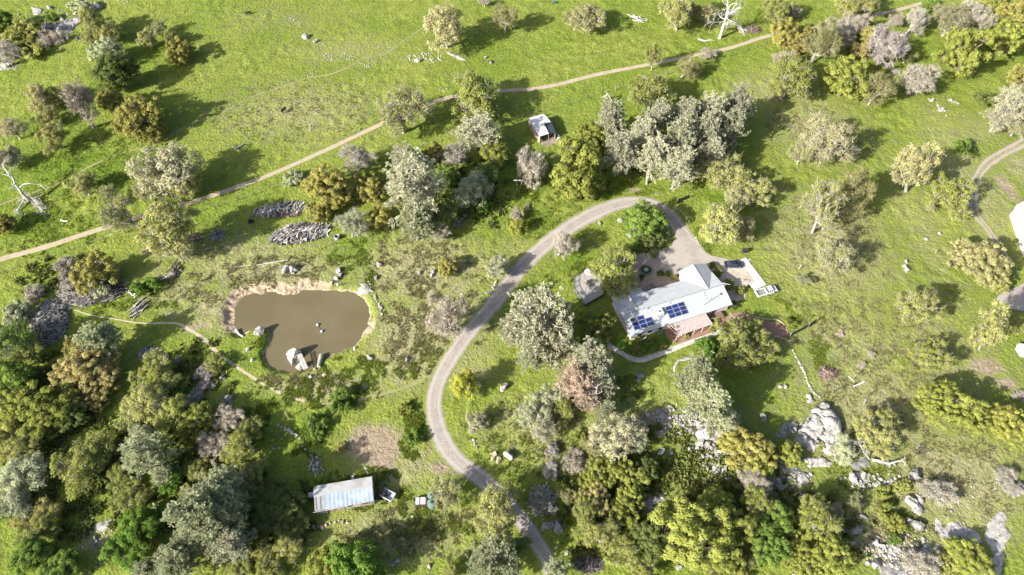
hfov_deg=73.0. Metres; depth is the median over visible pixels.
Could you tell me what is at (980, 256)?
oak tree
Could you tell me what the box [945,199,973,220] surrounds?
oak tree
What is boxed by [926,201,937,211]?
shrub
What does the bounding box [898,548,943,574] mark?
shrub
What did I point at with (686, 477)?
undergrowth
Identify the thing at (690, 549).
oak tree
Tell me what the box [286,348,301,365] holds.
boulder
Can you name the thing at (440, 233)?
oak tree
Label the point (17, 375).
oak tree
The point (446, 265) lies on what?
oak tree
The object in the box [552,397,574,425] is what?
oak tree
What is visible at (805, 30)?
oak tree
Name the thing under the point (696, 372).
pine tree
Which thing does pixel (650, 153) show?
pine tree
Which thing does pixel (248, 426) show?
oak tree
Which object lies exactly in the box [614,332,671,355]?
garden lawn
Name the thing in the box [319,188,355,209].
oak tree
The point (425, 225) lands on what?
pine tree
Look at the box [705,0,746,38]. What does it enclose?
dead tree
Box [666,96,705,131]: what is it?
pine tree
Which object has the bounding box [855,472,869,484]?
rock ledge
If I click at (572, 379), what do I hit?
pine tree
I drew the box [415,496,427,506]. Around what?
pump box
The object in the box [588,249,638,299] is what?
oak tree
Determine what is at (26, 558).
oak tree
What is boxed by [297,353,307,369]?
plank bridge
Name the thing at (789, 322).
shrub
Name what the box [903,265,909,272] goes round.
boulder
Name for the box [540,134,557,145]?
pen soil
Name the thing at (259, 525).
oak tree
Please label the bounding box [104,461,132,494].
oak tree
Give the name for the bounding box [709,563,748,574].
oak tree
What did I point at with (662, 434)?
rock ledge
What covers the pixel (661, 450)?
boulder
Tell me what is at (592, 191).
oak tree
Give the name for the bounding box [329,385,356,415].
shrub
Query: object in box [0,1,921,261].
dirt track
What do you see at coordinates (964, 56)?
oak tree
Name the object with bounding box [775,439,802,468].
oak tree
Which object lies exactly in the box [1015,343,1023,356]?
white cover
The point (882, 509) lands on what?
shrub
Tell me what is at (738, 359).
oak tree
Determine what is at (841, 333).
shrub
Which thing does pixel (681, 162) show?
pine tree
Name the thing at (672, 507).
oak tree
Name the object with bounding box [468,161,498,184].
oak tree
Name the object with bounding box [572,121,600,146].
oak tree
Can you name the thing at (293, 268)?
boulder
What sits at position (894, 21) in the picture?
bare tree
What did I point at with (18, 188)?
dead tree
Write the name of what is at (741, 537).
oak tree
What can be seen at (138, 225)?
wire fence
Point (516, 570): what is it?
pine tree
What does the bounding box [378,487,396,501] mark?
utility trailer
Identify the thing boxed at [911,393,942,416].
oak tree
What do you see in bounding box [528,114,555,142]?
animal shed
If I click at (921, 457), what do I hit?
wire fence
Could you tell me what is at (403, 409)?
shrub
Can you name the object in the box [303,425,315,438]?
shrub
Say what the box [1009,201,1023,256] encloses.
neighbour barn
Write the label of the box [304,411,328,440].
shrub
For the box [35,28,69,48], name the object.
shrub
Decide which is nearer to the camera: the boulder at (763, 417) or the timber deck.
the boulder at (763, 417)
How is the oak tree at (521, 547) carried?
on the ground at (370, 430)
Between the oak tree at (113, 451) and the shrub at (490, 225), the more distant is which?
the shrub at (490, 225)
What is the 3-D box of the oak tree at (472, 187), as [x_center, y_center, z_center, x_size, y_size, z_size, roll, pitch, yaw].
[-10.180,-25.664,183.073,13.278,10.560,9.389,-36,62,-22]
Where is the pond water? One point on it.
(291, 321)
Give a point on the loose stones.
(878, 538)
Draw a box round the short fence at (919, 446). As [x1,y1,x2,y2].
[916,445,929,454]
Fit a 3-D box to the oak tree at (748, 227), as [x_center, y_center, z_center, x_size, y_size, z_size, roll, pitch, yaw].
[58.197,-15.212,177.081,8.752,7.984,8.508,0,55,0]
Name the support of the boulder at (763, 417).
on the ground at (370, 430)
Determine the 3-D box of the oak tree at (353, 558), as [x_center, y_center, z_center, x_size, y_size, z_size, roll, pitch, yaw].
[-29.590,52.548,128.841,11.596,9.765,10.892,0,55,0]
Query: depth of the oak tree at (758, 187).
182.13 m
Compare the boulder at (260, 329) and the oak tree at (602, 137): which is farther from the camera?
the oak tree at (602, 137)
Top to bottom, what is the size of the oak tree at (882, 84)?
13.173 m
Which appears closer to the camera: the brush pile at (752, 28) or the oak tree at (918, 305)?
the oak tree at (918, 305)
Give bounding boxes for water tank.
[427,492,434,498]
[427,498,436,509]
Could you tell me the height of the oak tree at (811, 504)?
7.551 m
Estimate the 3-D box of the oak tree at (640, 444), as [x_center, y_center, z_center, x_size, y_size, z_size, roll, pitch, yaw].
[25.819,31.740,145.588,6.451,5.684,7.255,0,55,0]
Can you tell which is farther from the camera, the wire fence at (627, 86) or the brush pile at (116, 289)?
the wire fence at (627, 86)
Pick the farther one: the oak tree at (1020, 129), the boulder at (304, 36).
the boulder at (304, 36)
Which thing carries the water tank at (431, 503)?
on the ground at (370, 430)
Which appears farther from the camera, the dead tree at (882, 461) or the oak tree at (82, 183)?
the oak tree at (82, 183)
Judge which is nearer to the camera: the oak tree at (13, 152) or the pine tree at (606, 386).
the pine tree at (606, 386)
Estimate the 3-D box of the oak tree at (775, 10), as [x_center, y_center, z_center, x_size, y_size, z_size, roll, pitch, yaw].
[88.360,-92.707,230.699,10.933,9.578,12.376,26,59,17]
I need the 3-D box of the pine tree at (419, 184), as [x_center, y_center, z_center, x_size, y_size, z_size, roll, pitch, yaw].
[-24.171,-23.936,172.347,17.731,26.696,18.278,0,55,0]
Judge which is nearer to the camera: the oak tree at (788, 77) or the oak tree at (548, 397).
the oak tree at (548, 397)
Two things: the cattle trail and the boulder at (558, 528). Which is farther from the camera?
the cattle trail
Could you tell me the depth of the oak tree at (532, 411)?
146.77 m
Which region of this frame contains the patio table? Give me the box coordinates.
[708,311,724,320]
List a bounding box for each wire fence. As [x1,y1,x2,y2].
[2,166,341,272]
[185,271,262,289]
[373,5,920,159]
[777,283,899,424]
[892,442,939,474]
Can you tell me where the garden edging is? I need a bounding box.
[730,313,787,331]
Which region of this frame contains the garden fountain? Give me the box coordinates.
[639,264,652,275]
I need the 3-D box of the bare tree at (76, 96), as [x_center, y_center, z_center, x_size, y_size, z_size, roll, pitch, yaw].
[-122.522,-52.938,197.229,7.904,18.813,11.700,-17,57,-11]
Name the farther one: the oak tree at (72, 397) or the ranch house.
the ranch house
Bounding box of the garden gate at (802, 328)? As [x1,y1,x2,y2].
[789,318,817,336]
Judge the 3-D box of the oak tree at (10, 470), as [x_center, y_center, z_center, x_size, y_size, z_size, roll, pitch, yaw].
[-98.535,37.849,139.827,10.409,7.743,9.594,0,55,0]
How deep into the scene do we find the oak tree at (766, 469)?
140.66 m
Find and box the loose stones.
[4,0,1000,569]
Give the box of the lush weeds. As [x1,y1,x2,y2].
[4,132,922,542]
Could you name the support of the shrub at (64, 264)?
on the ground at (370, 430)
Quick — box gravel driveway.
[424,195,708,574]
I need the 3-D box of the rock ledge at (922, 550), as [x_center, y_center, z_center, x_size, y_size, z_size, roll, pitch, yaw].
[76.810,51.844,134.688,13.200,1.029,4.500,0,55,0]
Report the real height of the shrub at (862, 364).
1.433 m
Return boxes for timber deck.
[574,266,602,305]
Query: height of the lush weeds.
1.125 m
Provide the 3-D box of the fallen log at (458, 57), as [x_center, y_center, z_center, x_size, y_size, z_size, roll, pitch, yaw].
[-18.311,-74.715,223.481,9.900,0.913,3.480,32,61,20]
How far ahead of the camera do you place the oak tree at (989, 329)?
150.12 m
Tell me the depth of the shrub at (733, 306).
166.66 m
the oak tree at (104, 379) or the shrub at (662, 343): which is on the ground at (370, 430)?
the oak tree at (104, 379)
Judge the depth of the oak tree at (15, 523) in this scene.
135.44 m
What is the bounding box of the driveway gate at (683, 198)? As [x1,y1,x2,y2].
[676,194,690,203]
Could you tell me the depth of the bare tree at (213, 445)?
143.84 m
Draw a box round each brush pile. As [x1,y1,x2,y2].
[27,297,70,347]
[86,279,129,303]
[136,344,160,361]
[185,232,200,242]
[208,228,225,240]
[251,199,307,217]
[260,210,301,218]
[266,220,334,245]
[277,223,325,235]
[525,482,559,518]
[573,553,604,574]
[744,24,760,33]
[817,365,838,381]
[899,556,951,574]
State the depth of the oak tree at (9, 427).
143.92 m
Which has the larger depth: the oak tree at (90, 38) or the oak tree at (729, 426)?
the oak tree at (90, 38)
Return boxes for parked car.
[724,260,743,268]
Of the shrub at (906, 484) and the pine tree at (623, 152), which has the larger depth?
the pine tree at (623, 152)
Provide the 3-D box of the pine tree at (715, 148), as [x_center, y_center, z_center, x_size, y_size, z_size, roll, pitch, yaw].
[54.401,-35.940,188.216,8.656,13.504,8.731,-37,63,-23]
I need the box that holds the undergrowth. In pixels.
[0,19,876,566]
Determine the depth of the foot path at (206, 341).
162.49 m
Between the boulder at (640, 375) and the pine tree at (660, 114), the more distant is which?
the pine tree at (660, 114)
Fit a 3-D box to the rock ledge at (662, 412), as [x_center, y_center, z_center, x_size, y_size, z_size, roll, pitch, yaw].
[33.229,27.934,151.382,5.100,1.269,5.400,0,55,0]
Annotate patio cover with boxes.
[667,313,711,340]
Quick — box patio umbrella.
[584,268,593,275]
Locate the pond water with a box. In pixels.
[230,290,369,371]
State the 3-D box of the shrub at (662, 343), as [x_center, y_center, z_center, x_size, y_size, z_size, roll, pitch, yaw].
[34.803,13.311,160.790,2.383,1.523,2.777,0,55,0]
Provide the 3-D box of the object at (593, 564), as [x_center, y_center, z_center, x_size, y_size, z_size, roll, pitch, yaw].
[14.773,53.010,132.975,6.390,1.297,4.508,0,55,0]
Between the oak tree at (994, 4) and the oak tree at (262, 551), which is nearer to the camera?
the oak tree at (262, 551)
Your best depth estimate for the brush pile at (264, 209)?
185.00 m
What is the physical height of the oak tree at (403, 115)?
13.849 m
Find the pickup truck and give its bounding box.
[754,285,777,297]
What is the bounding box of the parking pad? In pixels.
[708,259,753,300]
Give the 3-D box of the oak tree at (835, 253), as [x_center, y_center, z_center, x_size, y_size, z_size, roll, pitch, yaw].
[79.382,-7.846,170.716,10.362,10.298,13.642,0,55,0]
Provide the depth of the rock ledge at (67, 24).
232.04 m
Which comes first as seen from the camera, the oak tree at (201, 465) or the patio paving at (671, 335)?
the oak tree at (201, 465)
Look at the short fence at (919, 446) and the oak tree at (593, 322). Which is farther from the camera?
the oak tree at (593, 322)
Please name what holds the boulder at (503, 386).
on the ground at (370, 430)
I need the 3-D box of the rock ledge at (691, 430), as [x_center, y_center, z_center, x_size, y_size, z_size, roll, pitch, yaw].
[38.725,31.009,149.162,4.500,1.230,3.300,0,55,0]
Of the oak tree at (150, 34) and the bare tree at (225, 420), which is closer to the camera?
the bare tree at (225, 420)
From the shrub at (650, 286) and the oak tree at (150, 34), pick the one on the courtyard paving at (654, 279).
the shrub at (650, 286)
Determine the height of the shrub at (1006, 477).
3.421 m
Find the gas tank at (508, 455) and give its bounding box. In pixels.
[504,451,512,459]
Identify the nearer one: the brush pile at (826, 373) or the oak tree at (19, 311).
the brush pile at (826, 373)
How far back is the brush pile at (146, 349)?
160.19 m
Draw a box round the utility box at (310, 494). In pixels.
[308,492,313,498]
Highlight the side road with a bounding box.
[968,135,1023,263]
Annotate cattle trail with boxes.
[0,0,448,204]
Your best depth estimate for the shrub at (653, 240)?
176.16 m
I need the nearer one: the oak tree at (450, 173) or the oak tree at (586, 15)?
the oak tree at (450, 173)
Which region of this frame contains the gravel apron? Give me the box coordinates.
[635,230,728,276]
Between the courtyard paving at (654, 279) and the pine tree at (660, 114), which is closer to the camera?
the courtyard paving at (654, 279)
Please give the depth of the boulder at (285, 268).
173.15 m
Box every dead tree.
[1,157,29,200]
[13,198,25,216]
[19,182,46,188]
[26,190,49,215]
[589,380,602,397]
[601,89,613,102]
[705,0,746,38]
[721,18,748,34]
[854,438,869,458]
[872,456,906,466]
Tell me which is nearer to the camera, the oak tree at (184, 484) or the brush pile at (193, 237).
the oak tree at (184, 484)
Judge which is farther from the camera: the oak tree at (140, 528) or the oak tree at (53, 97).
the oak tree at (53, 97)
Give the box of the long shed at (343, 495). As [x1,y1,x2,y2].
[313,476,374,514]
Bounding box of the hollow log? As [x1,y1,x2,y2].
[317,354,323,367]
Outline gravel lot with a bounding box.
[997,284,1023,310]
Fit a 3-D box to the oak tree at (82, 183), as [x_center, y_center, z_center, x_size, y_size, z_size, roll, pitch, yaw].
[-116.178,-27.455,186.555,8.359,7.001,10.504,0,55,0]
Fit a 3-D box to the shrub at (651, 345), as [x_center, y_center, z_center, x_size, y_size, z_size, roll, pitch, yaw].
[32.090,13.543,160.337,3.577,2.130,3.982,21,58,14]
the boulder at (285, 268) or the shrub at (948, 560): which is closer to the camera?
the shrub at (948, 560)
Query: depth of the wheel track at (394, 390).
154.60 m
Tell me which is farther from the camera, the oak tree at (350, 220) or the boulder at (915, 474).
the oak tree at (350, 220)
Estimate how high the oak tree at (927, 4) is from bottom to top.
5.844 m
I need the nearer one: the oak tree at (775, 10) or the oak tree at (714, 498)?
the oak tree at (714, 498)
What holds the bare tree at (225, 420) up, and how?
on the ground at (370, 430)
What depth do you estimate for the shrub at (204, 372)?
156.15 m
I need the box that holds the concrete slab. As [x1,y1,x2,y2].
[740,258,765,289]
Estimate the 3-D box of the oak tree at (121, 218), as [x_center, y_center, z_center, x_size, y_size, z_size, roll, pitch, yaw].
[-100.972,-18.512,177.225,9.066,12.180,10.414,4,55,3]
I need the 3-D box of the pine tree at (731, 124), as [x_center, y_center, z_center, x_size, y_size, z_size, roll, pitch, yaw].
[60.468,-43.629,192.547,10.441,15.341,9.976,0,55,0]
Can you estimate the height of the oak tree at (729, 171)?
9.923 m
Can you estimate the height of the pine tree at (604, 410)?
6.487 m
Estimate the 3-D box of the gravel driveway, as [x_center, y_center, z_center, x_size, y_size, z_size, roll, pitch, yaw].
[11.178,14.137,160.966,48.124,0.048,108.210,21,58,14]
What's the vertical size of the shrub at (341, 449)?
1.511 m
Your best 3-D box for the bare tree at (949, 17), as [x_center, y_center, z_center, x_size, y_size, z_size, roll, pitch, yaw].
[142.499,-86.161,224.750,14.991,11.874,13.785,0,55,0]
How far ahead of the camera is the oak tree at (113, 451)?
143.64 m
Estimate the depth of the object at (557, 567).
127.34 m
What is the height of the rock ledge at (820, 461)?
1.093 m
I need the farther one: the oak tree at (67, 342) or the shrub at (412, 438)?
the oak tree at (67, 342)
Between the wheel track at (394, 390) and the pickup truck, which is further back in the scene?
the pickup truck
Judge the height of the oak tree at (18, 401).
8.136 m
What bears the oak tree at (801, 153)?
on the ground at (370, 430)
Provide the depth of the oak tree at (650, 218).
175.44 m
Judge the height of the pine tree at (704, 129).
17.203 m
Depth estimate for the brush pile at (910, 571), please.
132.85 m
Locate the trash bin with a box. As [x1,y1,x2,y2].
[741,248,748,252]
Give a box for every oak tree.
[0,9,12,33]
[0,16,41,47]
[0,117,30,140]
[0,145,25,171]
[0,213,19,235]
[0,316,41,362]
[0,360,39,398]
[0,380,53,422]
[0,416,30,455]
[0,435,40,465]
[0,450,48,494]
[0,475,32,520]
[0,501,12,522]
[1,298,34,325]
[4,510,33,529]
[5,332,42,363]
[5,533,59,574]
[10,509,61,550]
[15,410,60,445]
[23,81,52,113]
[26,382,84,426]
[26,496,63,527]
[28,101,59,125]
[33,118,70,155]
[36,451,65,479]
[36,548,79,574]
[42,84,65,105]
[47,344,113,395]
[49,403,91,432]
[49,430,115,501]
[61,334,87,356]
[62,170,96,200]
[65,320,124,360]
[68,248,119,295]
[77,4,105,34]
[77,352,122,400]
[79,390,111,412]
[80,28,98,46]
[83,429,118,465]
[85,35,127,61]
[88,50,141,91]
[92,16,122,41]
[94,182,118,206]
[94,192,141,233]
[95,87,127,114]
[98,533,155,572]
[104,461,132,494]
[106,477,152,511]
[111,117,124,133]
[113,92,167,138]
[113,405,142,430]
[117,504,165,550]
[119,383,168,423]
[124,140,205,202]
[124,348,173,390]
[131,180,149,201]
[133,199,200,253]
[134,25,162,48]
[137,123,165,143]
[138,485,161,500]
[147,502,166,523]
[150,18,167,33]
[150,392,190,431]
[151,370,183,395]
[153,232,193,262]
[157,465,185,494]
[161,28,177,43]
[164,35,194,64]
[167,169,202,199]
[173,401,220,441]
[176,482,194,502]
[183,455,211,481]
[204,352,227,372]
[218,427,261,466]
[223,555,252,574]
[237,415,265,444]
[238,457,269,482]
[239,467,264,508]
[244,508,277,544]
[248,476,307,520]
[250,538,275,561]
[255,553,284,574]
[265,497,310,548]
[271,536,302,564]
[299,163,353,206]
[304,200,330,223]
[305,540,339,574]
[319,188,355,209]
[323,538,386,574]
[333,206,371,236]
[353,171,386,203]
[364,202,396,232]
[374,80,433,138]
[417,141,443,163]
[421,1,463,52]
[427,197,459,229]
[429,222,451,242]
[429,470,461,514]
[434,162,462,189]
[437,257,458,278]
[443,557,460,574]
[449,68,502,120]
[449,367,482,401]
[451,169,497,208]
[465,411,490,434]
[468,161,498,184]
[471,479,519,540]
[480,138,510,168]
[483,254,514,278]
[504,536,532,557]
[506,218,528,235]
[513,392,552,428]
[530,415,560,444]
[535,382,567,408]
[549,136,602,198]
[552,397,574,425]
[560,169,606,201]
[561,3,606,32]
[570,495,599,541]
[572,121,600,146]
[572,479,612,517]
[574,309,617,342]
[577,454,614,489]
[578,334,607,348]
[581,517,621,552]
[584,127,612,149]
[586,412,648,462]
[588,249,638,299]
[602,454,637,488]
[603,239,632,265]
[603,531,646,571]
[609,494,639,531]
[615,483,647,512]
[619,464,650,491]
[621,423,650,454]
[624,198,669,237]
[626,72,676,108]
[626,552,658,574]
[628,518,671,562]
[635,455,660,480]
[644,42,660,69]
[647,493,736,572]
[657,0,692,31]
[660,495,702,532]
[686,1,702,19]
[693,151,751,189]
[694,484,735,518]
[695,503,756,560]
[698,4,718,23]
[698,201,743,245]
[701,544,747,574]
[704,403,741,434]
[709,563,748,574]
[711,316,758,357]
[715,339,763,373]
[716,426,779,473]
[720,420,749,449]
[723,184,755,208]
[732,214,756,241]
[734,171,776,207]
[739,319,770,338]
[739,483,775,523]
[740,448,778,477]
[746,525,793,570]
[749,337,781,362]
[754,499,796,540]
[761,0,795,22]
[766,54,816,99]
[769,17,799,47]
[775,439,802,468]
[782,31,815,54]
[782,527,823,563]
[787,140,815,164]
[788,550,826,574]
[789,491,833,528]
[798,110,857,166]
[798,177,848,233]
[799,26,816,39]
[799,505,844,549]
[800,15,842,62]
[809,532,856,574]
[815,228,858,276]
[819,54,869,100]
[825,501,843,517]
[827,432,858,466]
[833,0,880,19]
[836,142,860,163]
[837,34,854,49]
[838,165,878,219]
[845,491,863,513]
[849,40,870,58]
[851,408,901,462]
[857,25,887,49]
[861,70,902,107]
[869,406,902,435]
[890,137,945,191]
[894,286,947,325]
[901,337,958,372]
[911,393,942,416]
[917,378,990,430]
[919,0,938,11]
[923,169,979,207]
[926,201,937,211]
[932,24,998,76]
[942,535,996,574]
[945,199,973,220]
[946,237,972,268]
[947,397,991,433]
[955,238,1014,286]
[967,298,1011,349]
[974,5,1000,31]
[975,0,1016,15]
[978,264,1012,294]
[979,106,1021,133]
[981,16,1023,59]
[985,401,1023,441]
[991,0,1023,27]
[993,82,1023,124]
[1002,310,1023,334]
[1005,63,1023,84]
[1005,118,1023,138]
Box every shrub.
[0,40,22,62]
[19,43,42,60]
[24,283,44,304]
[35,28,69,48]
[42,11,58,20]
[51,255,80,279]
[59,274,81,291]
[65,0,93,11]
[88,274,115,298]
[130,276,163,296]
[165,387,191,403]
[176,373,190,389]
[184,387,203,406]
[192,363,214,379]
[197,376,216,389]
[281,169,302,187]
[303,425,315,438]
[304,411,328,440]
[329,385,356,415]
[334,442,347,453]
[396,401,414,415]
[403,426,424,446]
[468,196,493,216]
[486,221,495,228]
[527,485,558,515]
[542,460,559,480]
[544,441,559,458]
[560,445,592,473]
[571,430,586,442]
[620,210,630,222]
[627,337,646,355]
[630,246,638,255]
[631,235,641,241]
[631,241,642,250]
[640,230,664,252]
[643,337,658,353]
[647,282,656,289]
[656,269,664,275]
[658,340,666,350]
[671,274,678,280]
[693,337,711,350]
[701,335,728,365]
[709,261,715,268]
[712,266,722,277]
[723,278,735,290]
[729,300,737,309]
[734,284,744,295]
[744,314,754,322]
[783,317,797,329]
[794,273,816,285]
[814,439,823,450]
[836,329,843,336]
[857,361,865,368]
[867,351,875,358]
[873,501,898,522]
[875,483,891,498]
[885,512,906,533]
[887,532,902,546]
[891,477,912,495]
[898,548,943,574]
[913,478,960,508]
[934,552,957,574]
[951,138,976,154]
[972,92,995,106]
[992,466,1019,494]
[1001,481,1023,496]
[1010,390,1023,401]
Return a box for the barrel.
[334,234,339,239]
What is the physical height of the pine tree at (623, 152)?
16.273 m
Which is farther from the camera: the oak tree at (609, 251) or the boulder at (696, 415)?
the oak tree at (609, 251)
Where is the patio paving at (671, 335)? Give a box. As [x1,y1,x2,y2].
[663,317,725,342]
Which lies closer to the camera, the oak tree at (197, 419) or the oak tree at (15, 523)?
the oak tree at (15, 523)
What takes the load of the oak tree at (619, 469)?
on the ground at (370, 430)
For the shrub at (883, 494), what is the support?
on the ground at (370, 430)
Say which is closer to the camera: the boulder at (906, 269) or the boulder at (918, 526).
the boulder at (918, 526)
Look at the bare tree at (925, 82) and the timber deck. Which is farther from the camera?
the bare tree at (925, 82)
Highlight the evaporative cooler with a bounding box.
[654,308,663,317]
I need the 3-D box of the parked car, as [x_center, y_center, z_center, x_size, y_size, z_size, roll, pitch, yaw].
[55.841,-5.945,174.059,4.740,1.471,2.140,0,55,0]
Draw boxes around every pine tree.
[117,429,183,478]
[123,422,156,453]
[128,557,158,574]
[150,461,176,487]
[151,479,251,564]
[151,538,201,574]
[175,521,222,565]
[193,464,253,509]
[203,523,256,566]
[382,142,449,228]
[386,140,415,166]
[397,197,437,245]
[448,108,501,153]
[465,531,521,574]
[497,310,529,348]
[498,281,578,372]
[499,551,523,574]
[513,345,543,373]
[544,324,575,369]
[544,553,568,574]
[554,356,598,408]
[559,330,613,390]
[570,388,604,411]
[593,397,616,423]
[594,96,627,145]
[595,366,620,401]
[600,129,639,175]
[624,114,660,156]
[634,130,672,184]
[639,94,676,135]
[657,144,699,191]
[660,112,697,157]
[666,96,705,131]
[670,350,717,399]
[681,374,733,437]
[690,105,725,165]
[695,135,729,173]
[697,90,729,121]
[715,107,750,148]
[721,81,756,125]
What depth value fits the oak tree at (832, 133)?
187.98 m
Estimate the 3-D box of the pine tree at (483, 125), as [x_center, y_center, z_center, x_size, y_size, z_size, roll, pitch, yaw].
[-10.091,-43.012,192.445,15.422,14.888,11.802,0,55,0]
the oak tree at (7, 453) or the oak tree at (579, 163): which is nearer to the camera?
the oak tree at (7, 453)
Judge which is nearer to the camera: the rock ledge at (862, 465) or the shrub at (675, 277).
the rock ledge at (862, 465)
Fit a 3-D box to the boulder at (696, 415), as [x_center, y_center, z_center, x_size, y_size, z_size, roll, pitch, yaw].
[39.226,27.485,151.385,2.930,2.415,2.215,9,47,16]
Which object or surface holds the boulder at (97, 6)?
on the ground at (370, 430)
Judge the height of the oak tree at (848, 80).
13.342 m
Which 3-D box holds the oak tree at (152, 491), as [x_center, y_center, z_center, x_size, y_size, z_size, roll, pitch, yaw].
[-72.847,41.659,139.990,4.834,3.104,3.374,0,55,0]
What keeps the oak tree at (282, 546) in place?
on the ground at (370, 430)
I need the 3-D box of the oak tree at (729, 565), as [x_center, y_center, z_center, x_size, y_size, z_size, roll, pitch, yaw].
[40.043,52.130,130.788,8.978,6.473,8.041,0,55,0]
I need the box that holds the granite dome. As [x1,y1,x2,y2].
[793,402,842,456]
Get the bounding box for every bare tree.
[55,260,122,308]
[58,78,101,127]
[197,431,230,464]
[213,403,244,432]
[337,143,378,174]
[423,283,467,340]
[436,140,468,164]
[478,0,491,6]
[491,2,518,32]
[509,205,523,219]
[516,143,547,189]
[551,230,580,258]
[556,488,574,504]
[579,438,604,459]
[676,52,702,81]
[699,46,716,59]
[737,468,772,492]
[741,542,757,567]
[771,50,797,68]
[785,5,801,17]
[826,16,859,40]
[842,9,873,34]
[849,436,863,448]
[864,21,910,68]
[887,11,903,26]
[891,62,942,94]
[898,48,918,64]
[905,6,930,35]
[931,2,972,36]
[957,0,987,26]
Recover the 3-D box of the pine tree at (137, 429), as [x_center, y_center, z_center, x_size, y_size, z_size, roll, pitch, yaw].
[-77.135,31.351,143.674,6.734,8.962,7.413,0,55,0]
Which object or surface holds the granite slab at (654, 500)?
on the ground at (370, 430)
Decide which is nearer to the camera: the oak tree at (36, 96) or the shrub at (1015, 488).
the shrub at (1015, 488)
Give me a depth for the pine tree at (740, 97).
194.17 m
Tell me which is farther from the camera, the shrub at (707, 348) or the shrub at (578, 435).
the shrub at (707, 348)
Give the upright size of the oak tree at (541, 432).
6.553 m
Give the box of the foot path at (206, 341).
[66,305,316,402]
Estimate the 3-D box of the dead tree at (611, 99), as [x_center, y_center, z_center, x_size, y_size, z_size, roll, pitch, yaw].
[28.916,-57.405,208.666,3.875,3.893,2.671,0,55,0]
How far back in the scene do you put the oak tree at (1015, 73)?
211.90 m
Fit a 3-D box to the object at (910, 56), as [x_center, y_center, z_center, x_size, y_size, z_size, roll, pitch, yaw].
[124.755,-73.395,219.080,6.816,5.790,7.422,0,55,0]
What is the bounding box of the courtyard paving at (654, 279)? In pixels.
[619,256,678,291]
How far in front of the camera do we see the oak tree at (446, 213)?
178.92 m
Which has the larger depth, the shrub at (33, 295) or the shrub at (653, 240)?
the shrub at (653, 240)
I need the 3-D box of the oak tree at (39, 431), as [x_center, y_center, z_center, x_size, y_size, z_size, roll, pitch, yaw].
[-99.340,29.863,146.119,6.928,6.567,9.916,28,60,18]
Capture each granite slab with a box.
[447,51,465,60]
[640,493,664,510]
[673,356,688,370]
[775,421,798,438]
[775,459,808,500]
[843,524,864,536]
[846,513,866,520]
[935,518,981,542]
[984,511,1011,574]
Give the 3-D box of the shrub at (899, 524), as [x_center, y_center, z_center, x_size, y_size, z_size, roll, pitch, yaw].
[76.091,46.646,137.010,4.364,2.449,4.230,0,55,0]
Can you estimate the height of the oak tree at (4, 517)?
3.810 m
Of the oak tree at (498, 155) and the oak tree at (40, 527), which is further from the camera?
the oak tree at (498, 155)
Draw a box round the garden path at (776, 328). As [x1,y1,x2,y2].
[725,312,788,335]
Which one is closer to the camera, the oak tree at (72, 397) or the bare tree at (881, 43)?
the oak tree at (72, 397)
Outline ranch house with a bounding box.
[611,264,732,339]
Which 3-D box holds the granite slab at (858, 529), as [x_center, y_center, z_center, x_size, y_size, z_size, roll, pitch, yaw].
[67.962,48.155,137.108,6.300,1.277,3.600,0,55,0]
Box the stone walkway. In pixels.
[606,330,720,361]
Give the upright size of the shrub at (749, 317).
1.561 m
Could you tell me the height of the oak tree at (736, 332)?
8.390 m
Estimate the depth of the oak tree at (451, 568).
130.84 m
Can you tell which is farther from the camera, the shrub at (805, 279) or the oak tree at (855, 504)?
the shrub at (805, 279)
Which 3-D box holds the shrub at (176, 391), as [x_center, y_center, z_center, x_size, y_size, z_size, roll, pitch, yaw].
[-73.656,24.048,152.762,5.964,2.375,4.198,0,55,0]
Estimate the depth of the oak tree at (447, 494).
136.53 m
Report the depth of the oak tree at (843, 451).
142.51 m
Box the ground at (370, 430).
[0,0,1023,574]
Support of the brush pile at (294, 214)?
on the ground at (370, 430)
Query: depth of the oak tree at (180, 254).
171.30 m
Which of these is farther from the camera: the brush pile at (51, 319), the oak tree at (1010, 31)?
the oak tree at (1010, 31)
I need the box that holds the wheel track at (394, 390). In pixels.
[318,374,430,404]
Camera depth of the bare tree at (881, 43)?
214.54 m
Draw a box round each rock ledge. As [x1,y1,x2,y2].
[0,57,14,70]
[31,6,45,22]
[41,17,78,38]
[54,26,66,32]
[94,519,112,532]
[358,283,369,295]
[654,407,672,422]
[658,429,678,437]
[685,426,696,434]
[695,420,719,443]
[712,466,723,479]
[792,474,804,484]
[805,456,832,467]
[851,458,869,471]
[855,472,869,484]
[877,545,932,557]
[879,560,946,574]
[883,479,895,486]
[912,495,924,515]
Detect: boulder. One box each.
[73,18,80,23]
[93,1,102,9]
[223,394,233,403]
[254,326,264,336]
[281,265,289,273]
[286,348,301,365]
[289,265,298,272]
[295,363,302,370]
[301,33,308,39]
[500,382,507,391]
[540,521,554,530]
[552,520,563,534]
[635,372,644,378]
[657,447,664,455]
[676,564,682,570]
[685,410,697,418]
[695,428,710,439]
[697,438,703,446]
[704,440,710,446]
[759,413,766,422]
[849,473,857,482]
[872,559,881,568]
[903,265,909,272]
[904,495,917,507]
[904,517,913,524]
[908,468,920,479]
[912,520,925,531]
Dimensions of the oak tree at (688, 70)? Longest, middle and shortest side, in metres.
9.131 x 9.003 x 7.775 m
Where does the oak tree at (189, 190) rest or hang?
on the ground at (370, 430)

